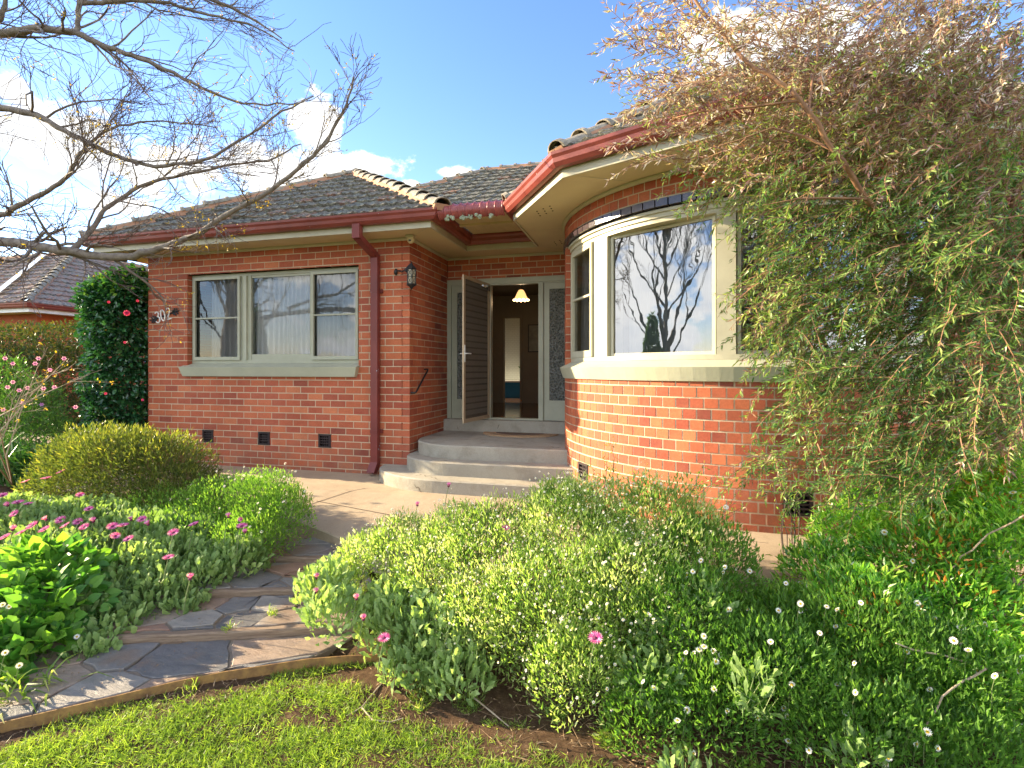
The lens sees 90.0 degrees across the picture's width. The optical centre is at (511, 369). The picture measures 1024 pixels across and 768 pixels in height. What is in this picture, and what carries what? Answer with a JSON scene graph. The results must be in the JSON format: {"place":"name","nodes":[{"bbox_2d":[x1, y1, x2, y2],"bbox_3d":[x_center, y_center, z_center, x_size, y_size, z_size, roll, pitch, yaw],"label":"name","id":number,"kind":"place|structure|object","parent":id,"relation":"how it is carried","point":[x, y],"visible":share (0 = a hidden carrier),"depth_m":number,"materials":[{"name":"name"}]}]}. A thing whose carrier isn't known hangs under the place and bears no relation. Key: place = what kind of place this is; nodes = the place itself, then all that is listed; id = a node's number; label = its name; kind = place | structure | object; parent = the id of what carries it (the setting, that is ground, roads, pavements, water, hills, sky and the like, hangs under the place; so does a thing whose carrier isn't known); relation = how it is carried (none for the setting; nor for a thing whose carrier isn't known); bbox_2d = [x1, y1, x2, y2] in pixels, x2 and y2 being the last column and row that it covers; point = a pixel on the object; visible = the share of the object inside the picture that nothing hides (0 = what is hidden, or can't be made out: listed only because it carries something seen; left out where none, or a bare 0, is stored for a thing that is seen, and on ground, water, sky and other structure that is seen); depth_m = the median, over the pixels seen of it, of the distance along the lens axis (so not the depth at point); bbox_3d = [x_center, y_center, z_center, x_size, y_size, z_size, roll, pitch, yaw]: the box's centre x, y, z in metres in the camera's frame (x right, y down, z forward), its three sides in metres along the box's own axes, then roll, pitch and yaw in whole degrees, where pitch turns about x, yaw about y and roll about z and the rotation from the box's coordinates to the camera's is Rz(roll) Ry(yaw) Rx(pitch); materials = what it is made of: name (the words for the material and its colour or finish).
{"place":"outdoors","nodes":[
{"label":"outdoors","id":0,"kind":"place"},
{"bbox_2d":[0,654,783,767],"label":"grass","id":1,"kind":"structure","parent":0,"point":[81,741],"depth_m":2.54,"materials":[{"name":"green plant"}]},
{"bbox_2d":[0,420,1023,767],"bbox_3d":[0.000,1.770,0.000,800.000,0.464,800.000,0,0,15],"label":"ground","id":2,"kind":"structure","parent":0,"point":[502,704],"depth_m":2.62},
{"bbox_2d":[0,349,77,453],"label":"azalea","id":3,"kind":"object","parent":2,"relation":"on","point":[44,421],"visible":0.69,"depth_m":7.27,"materials":[{"name":"green plant"}]},
{"bbox_2d":[0,431,88,488],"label":"strap leaf clump","id":4,"kind":"object","parent":2,"relation":"on","point":[14,456],"visible":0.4,"depth_m":6.62,"materials":[{"name":"green plant"}]},
{"bbox_2d":[0,340,113,486],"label":"bare shrub","id":5,"kind":"object","parent":2,"relation":"on","point":[13,431],"visible":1,"depth_m":5.30,"materials":[{"name":"brown plant"}]},
{"bbox_2d":[0,531,122,686],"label":"violet clump","id":6,"kind":"object","parent":2,"relation":"on","point":[26,617],"visible":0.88,"depth_m":3.37,"materials":[{"name":"green plant"}]},
{"bbox_2d":[0,318,134,451],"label":"clipped hedge","id":7,"kind":"object","parent":2,"relation":"on","point":[29,336],"visible":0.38,"depth_m":8.66,"materials":[{"name":"green plant"}]},
{"bbox_2d":[0,252,148,422],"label":"neighbour house","id":8,"kind":"structure","parent":2,"relation":"on","point":[53,282],"depth_m":14.36,"materials":[{"name":"red tile"}]},
{"bbox_2d":[68,263,149,457],"bbox_3d":[-6.088,-0.015,8.073,1.785,3.314,1.197,0,0,15],"label":"camellia","id":9,"kind":"object","parent":2,"relation":"on","point":[110,311],"visible":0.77,"depth_m":7.83,"materials":[{"name":"green plant"}]},
{"bbox_2d":[11,415,231,511],"bbox_3d":[-4.249,1.066,5.590,2.760,1.105,1.487,0,0,15],"label":"rounded shrub","id":10,"kind":"object","parent":2,"relation":"on","point":[134,446],"visible":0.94,"depth_m":5.35,"materials":[{"name":"green plant"}]},
{"bbox_2d":[0,469,273,663],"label":"african daisy patch","id":11,"kind":"object","parent":2,"relation":"on","point":[100,522],"visible":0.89,"depth_m":4.11,"materials":[{"name":"green plant"}]},
{"bbox_2d":[0,529,371,721],"bbox_3d":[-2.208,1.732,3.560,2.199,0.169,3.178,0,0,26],"label":"slate path","id":12,"kind":"structure","parent":2,"relation":"on","point":[178,661],"depth_m":3.24,"materials":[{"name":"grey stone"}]},
{"bbox_2d":[0,644,113,723],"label":"iris clump","id":13,"kind":"object","parent":12,"relation":"on","point":[5,687],"visible":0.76,"depth_m":2.84,"materials":[{"name":"green plant"}]},
{"bbox_2d":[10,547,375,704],"bbox_3d":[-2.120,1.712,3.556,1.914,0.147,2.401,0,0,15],"label":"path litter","id":14,"kind":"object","parent":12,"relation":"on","point":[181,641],"visible":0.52,"depth_m":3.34,"materials":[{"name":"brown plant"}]},
{"bbox_2d":[32,622,358,647],"bbox_3d":[-2.052,1.799,3.397,2.024,0.131,0.070,0,0,-6],"label":"timber sleeper","id":15,"kind":"object","parent":12,"relation":"on","point":[240,633],"visible":0.39,"depth_m":3.39,"materials":[{"name":"wood"}]},
{"bbox_2d":[221,618,236,632],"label":"weed tuft","id":16,"kind":"object","parent":12,"relation":"on","point":[229,626],"visible":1,"depth_m":3.42,"materials":[{"name":"green plant"}]},
{"bbox_2d":[153,585,367,599],"bbox_3d":[-2.018,1.755,3.947,1.766,0.132,0.070,0,0,-4],"label":"timber sleeper","id":17,"kind":"object","parent":12,"relation":"on","point":[245,592],"visible":0.26,"depth_m":3.92,"materials":[{"name":"wood"}]},
{"bbox_2d":[265,603,277,615],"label":"weed tuft","id":18,"kind":"object","parent":12,"relation":"on","point":[272,612],"visible":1,"depth_m":3.61,"materials":[{"name":"green plant"}]},
{"bbox_2d":[232,555,365,568],"bbox_3d":[-1.980,1.712,4.523,1.380,0.132,0.070,0,0,3],"label":"timber sleeper","id":19,"kind":"object","parent":12,"relation":"on","point":[293,559],"visible":0.2,"depth_m":4.49,"materials":[{"name":"brown wood"}]},
{"bbox_2d":[175,677,199,692],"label":"weed tuft","id":20,"kind":"object","parent":2,"relation":"on","point":[192,687],"visible":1,"depth_m":2.92,"materials":[{"name":"green plant"}]},
{"bbox_2d":[0,0,381,351],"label":"bare tree","id":21,"kind":"object","parent":2,"relation":"on","point":[35,244],"visible":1,"depth_m":4.87,"materials":[{"name":"grey plant"}]},
{"bbox_2d":[0,654,392,733],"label":"edging strip","id":22,"kind":"object","parent":2,"relation":"on","point":[45,718],"visible":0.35,"depth_m":2.92,"materials":[{"name":"wood"}]},
{"bbox_2d":[118,462,317,568],"bbox_3d":[-2.906,1.328,4.866,2.395,0.907,1.306,0,0,15],"label":"daisy bush","id":23,"kind":"object","parent":2,"relation":"on","point":[272,496],"visible":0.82,"depth_m":4.67,"materials":[{"name":"green plant"}]},
{"bbox_2d":[349,683,402,721],"bbox_3d":[-0.776,1.820,2.803,0.273,0.028,0.414,0,0,-24],"label":"fallen stick","id":24,"kind":"object","parent":2,"relation":"on","point":[367,713],"visible":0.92,"depth_m":2.72,"materials":[{"name":"brown wood"}]},
{"bbox_2d":[289,552,501,706],"bbox_3d":[-0.710,1.529,3.068,1.327,0.688,0.867,0,0,44],"label":"african daisy","id":25,"kind":"object","parent":2,"relation":"on","point":[375,604],"visible":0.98,"depth_m":3.02,"materials":[{"name":"green plant"}]},
{"bbox_2d":[413,502,419,577],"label":"daisy stalk","id":26,"kind":"object","parent":2,"relation":"on","point":[416,503],"visible":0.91,"depth_m":3.50,"materials":[{"name":"green plant"}]},
{"bbox_2d":[408,694,430,714],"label":"weed tuft","id":27,"kind":"object","parent":2,"relation":"on","point":[419,709],"visible":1,"depth_m":2.75,"materials":[{"name":"green plant"}]},
{"bbox_2d":[444,483,449,601],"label":"daisy stalk","id":28,"kind":"object","parent":2,"relation":"on","point":[448,484],"visible":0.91,"depth_m":3.60,"materials":[{"name":"green plant"}]},
{"bbox_2d":[438,682,458,695],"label":"weed tuft","id":29,"kind":"object","parent":2,"relation":"on","point":[451,689],"visible":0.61,"depth_m":2.89,"materials":[{"name":"green plant"}]},
{"bbox_2d":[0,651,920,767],"bbox_3d":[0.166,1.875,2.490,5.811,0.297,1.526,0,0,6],"label":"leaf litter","id":30,"kind":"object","parent":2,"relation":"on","point":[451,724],"visible":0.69,"depth_m":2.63,"materials":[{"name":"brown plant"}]},
{"bbox_2d":[19,668,930,767],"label":"soil crumbs","id":31,"kind":"object","parent":2,"relation":"on","point":[514,709],"visible":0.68,"depth_m":2.67,"materials":[{"name":"brown soil"}]},
{"bbox_2d":[474,697,508,725],"bbox_3d":[-0.118,1.817,2.724,0.018,0.021,0.297,0,0,-41],"label":"fallen stick","id":32,"kind":"object","parent":2,"relation":"on","point":[483,705],"visible":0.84,"depth_m":2.72,"materials":[{"name":"grey wood"}]},
{"bbox_2d":[502,525,509,656],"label":"daisy stalk","id":33,"kind":"object","parent":2,"relation":"on","point":[505,528],"visible":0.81,"depth_m":3.20,"materials":[{"name":"green plant"}]},
{"bbox_2d":[317,459,752,735],"bbox_3d":[0.012,1.273,3.268,2.827,1.346,1.484,0,0,15],"label":"daisy bush","id":34,"kind":"object","parent":2,"relation":"on","point":[565,579],"visible":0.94,"depth_m":3.06,"materials":[{"name":"green plant"}]},
{"bbox_2d":[78,55,1023,535],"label":"brick house","id":35,"kind":"structure","parent":2,"relation":"on","point":[414,399],"depth_m":6.85,"materials":[{"name":"red brick"}]},
{"bbox_2d":[149,308,178,322],"bbox_3d":[-5.312,-0.819,7.810,0.590,0.190,0.049,-14,-4,14],"label":"house number","id":36,"kind":"object","parent":35,"relation":"attached to","point":[173,312],"visible":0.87,"depth_m":7.79,"materials":[{"name":"silver metal"}]},
{"bbox_2d":[178,267,358,376],"bbox_3d":[-3.516,-0.652,7.406,2.990,1.543,0.258,0,0,15],"label":"window","id":37,"kind":"structure","parent":35,"relation":"in","point":[247,363],"depth_m":7.44,"materials":[{"name":"beige paint"}]},
{"bbox_2d":[212,273,358,363],"bbox_3d":[-3.278,-0.755,7.518,2.744,1.650,0.051,0,0,15],"label":"sheer curtain","id":38,"kind":"object","parent":35,"relation":"hanging from","point":[282,315],"visible":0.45,"depth_m":7.50,"materials":[{"name":"white fabric"}]},
{"bbox_2d":[394,261,416,289],"bbox_3d":[-1.419,-1.205,6.688,0.446,0.370,0.143,0,0,37],"label":"wall lantern","id":39,"kind":"object","parent":35,"relation":"attached to","point":[410,269],"depth_m":6.56,"materials":[{"name":"black metal"}]},
{"bbox_2d":[405,234,415,243],"bbox_3d":[-1.320,-1.692,6.671,0.100,0.105,0.105,0,0,15],"label":"soffit camera","id":40,"kind":"object","parent":35,"relation":"attached to","point":[410,238],"visible":1,"depth_m":6.64,"materials":[{"name":"beige paint"}]},
{"bbox_2d":[460,274,489,422],"bbox_3d":[-0.517,-0.283,7.497,0.136,2.065,0.860,0,0,22],"label":"screen door","id":41,"kind":"structure","parent":35,"relation":"in","point":[475,353],"depth_m":7.46,"materials":[{"name":"grey metal"}]},
{"bbox_2d":[483,432,557,437],"bbox_3d":[0.075,0.935,7.300,1.120,0.022,0.399,0,0,15],"label":"doormat","id":42,"kind":"object","parent":35,"relation":"on","point":[517,435],"visible":1,"depth_m":7.25,"materials":[{"name":"fabric"}]},
{"bbox_2d":[513,290,528,301],"bbox_3d":[0.168,-1.462,9.467,0.306,0.396,0.306,0,0,15],"label":"pendant lamp","id":43,"kind":"object","parent":35,"relation":"hanging from","point":[521,296],"visible":0.99,"depth_m":9.40,"materials":[{"name":"yellow glass"}]},
{"bbox_2d":[528,324,537,351],"bbox_3d":[0.505,-0.690,11.423,0.300,0.620,0.025,0,0,15],"label":"framed picture","id":44,"kind":"object","parent":35,"relation":"attached to","point":[532,337],"visible":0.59,"depth_m":11.43,"materials":[{"name":"black metal"}]},
{"bbox_2d":[581,238,622,357],"bbox_3d":[0.892,-0.755,5.841,0.095,1.550,1.323,0,0,-18],"label":"drape","id":45,"kind":"object","parent":35,"relation":"hanging from","point":[585,325],"visible":0.15,"depth_m":5.79,"materials":[{"name":"white fabric"}]},
{"bbox_2d":[630,220,711,352],"bbox_3d":[1.487,-0.755,4.865,0.866,1.550,0.090,0,0,43],"label":"sheer curtain","id":46,"kind":"object","parent":35,"relation":"hanging from","point":[670,289],"visible":0.61,"depth_m":4.82,"materials":[{"name":"white fabric"}]},
{"bbox_2d":[560,189,965,382],"bbox_3d":[2.414,-0.665,5.187,4.161,1.570,2.245,0,0,15],"label":"bay window","id":47,"kind":"structure","parent":35,"relation":"in","point":[601,362],"depth_m":4.63,"materials":[{"name":"beige paint"}]},
{"bbox_2d":[741,208,848,350],"bbox_3d":[2.457,-0.755,4.418,0.891,1.550,0.100,0,0,6],"label":"sheer curtain","id":48,"kind":"object","parent":35,"relation":"hanging from","point":[743,257],"visible":0.06,"depth_m":4.45,"materials":[{"name":"white fabric"}]},
{"bbox_2d":[587,608,694,711],"bbox_3d":[0.683,1.449,2.534,0.376,0.422,0.683,0,0,45],"label":"african daisy","id":49,"kind":"object","parent":2,"relation":"on","point":[647,662],"visible":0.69,"depth_m":2.55,"materials":[{"name":"green plant"}]},
{"bbox_2d":[656,739,711,767],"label":"grey leaf plant","id":50,"kind":"object","parent":2,"relation":"on","point":[677,756],"visible":0.99,"depth_m":2.27,"materials":[{"name":"plant"}]},
{"bbox_2d":[567,430,840,570],"bbox_3d":[1.288,1.016,3.536,1.870,1.210,0.266,0,0,1],"label":"wiry shrub","id":51,"kind":"object","parent":2,"relation":"on","point":[785,496],"visible":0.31,"depth_m":3.50,"materials":[{"name":"green plant"}]},
{"bbox_2d":[587,0,1023,546],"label":"weeping shrub","id":52,"kind":"object","parent":2,"relation":"on","point":[972,282],"visible":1,"depth_m":2.75,"materials":[{"name":"green plant"}]},
{"bbox_2d":[598,501,1023,767],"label":"daisy bush","id":53,"kind":"object","parent":2,"relation":"on","point":[707,665],"visible":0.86,"depth_m":2.42,"materials":[{"name":"green plant"}]},
{"bbox_2d":[680,568,738,642],"bbox_3d":[1.018,1.252,2.674,0.262,0.385,0.293,0,0,-40],"label":"grey leaf plant","id":54,"kind":"object","parent":53,"relation":"on","point":[711,602],"visible":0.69,"depth_m":2.66,"materials":[{"name":"plant"}]},
{"bbox_2d":[728,650,784,719],"bbox_3d":[1.078,1.403,2.250,0.243,0.294,0.270,0,0,15],"label":"grey leaf plant","id":55,"kind":"object","parent":53,"relation":"on","point":[737,668],"visible":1,"depth_m":2.25,"materials":[{"name":"plant"}]},
{"bbox_2d":[823,715,895,767],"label":"grey leaf plant","id":56,"kind":"object","parent":2,"relation":"on","point":[860,741],"visible":0.88,"depth_m":2.14,"materials":[{"name":"plant"}]},
{"bbox_2d":[746,415,1023,767],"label":"glossy shrub","id":57,"kind":"object","parent":2,"relation":"on","point":[960,561],"visible":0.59,"depth_m":2.81,"materials":[{"name":"green plant"}]},
{"bbox_2d":[0,0,1023,349],"label":"sky","id":58,"kind":"structure","parent":0,"point":[464,86],"materials":[{"name":"blue"}]},
{"bbox_2d":[505,380,519,397],"bbox_3d":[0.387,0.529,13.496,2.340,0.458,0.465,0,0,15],"label":"bed","id":59,"kind":"object","parent":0,"point":[512,388],"depth_m":13.39,"materials":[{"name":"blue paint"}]},
{"bbox_2d":[4,436,1023,620],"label":"paving","id":60,"kind":"structure","parent":0,"point":[334,523],"depth_m":5.44,"materials":[{"name":"concrete"}]},
{"bbox_2d":[312,488,537,520],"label":"paving joints","id":61,"kind":"object","parent":60,"relation":"on","point":[356,508],"visible":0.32,"depth_m":5.54,"materials":[{"name":"paint"}]}
]}

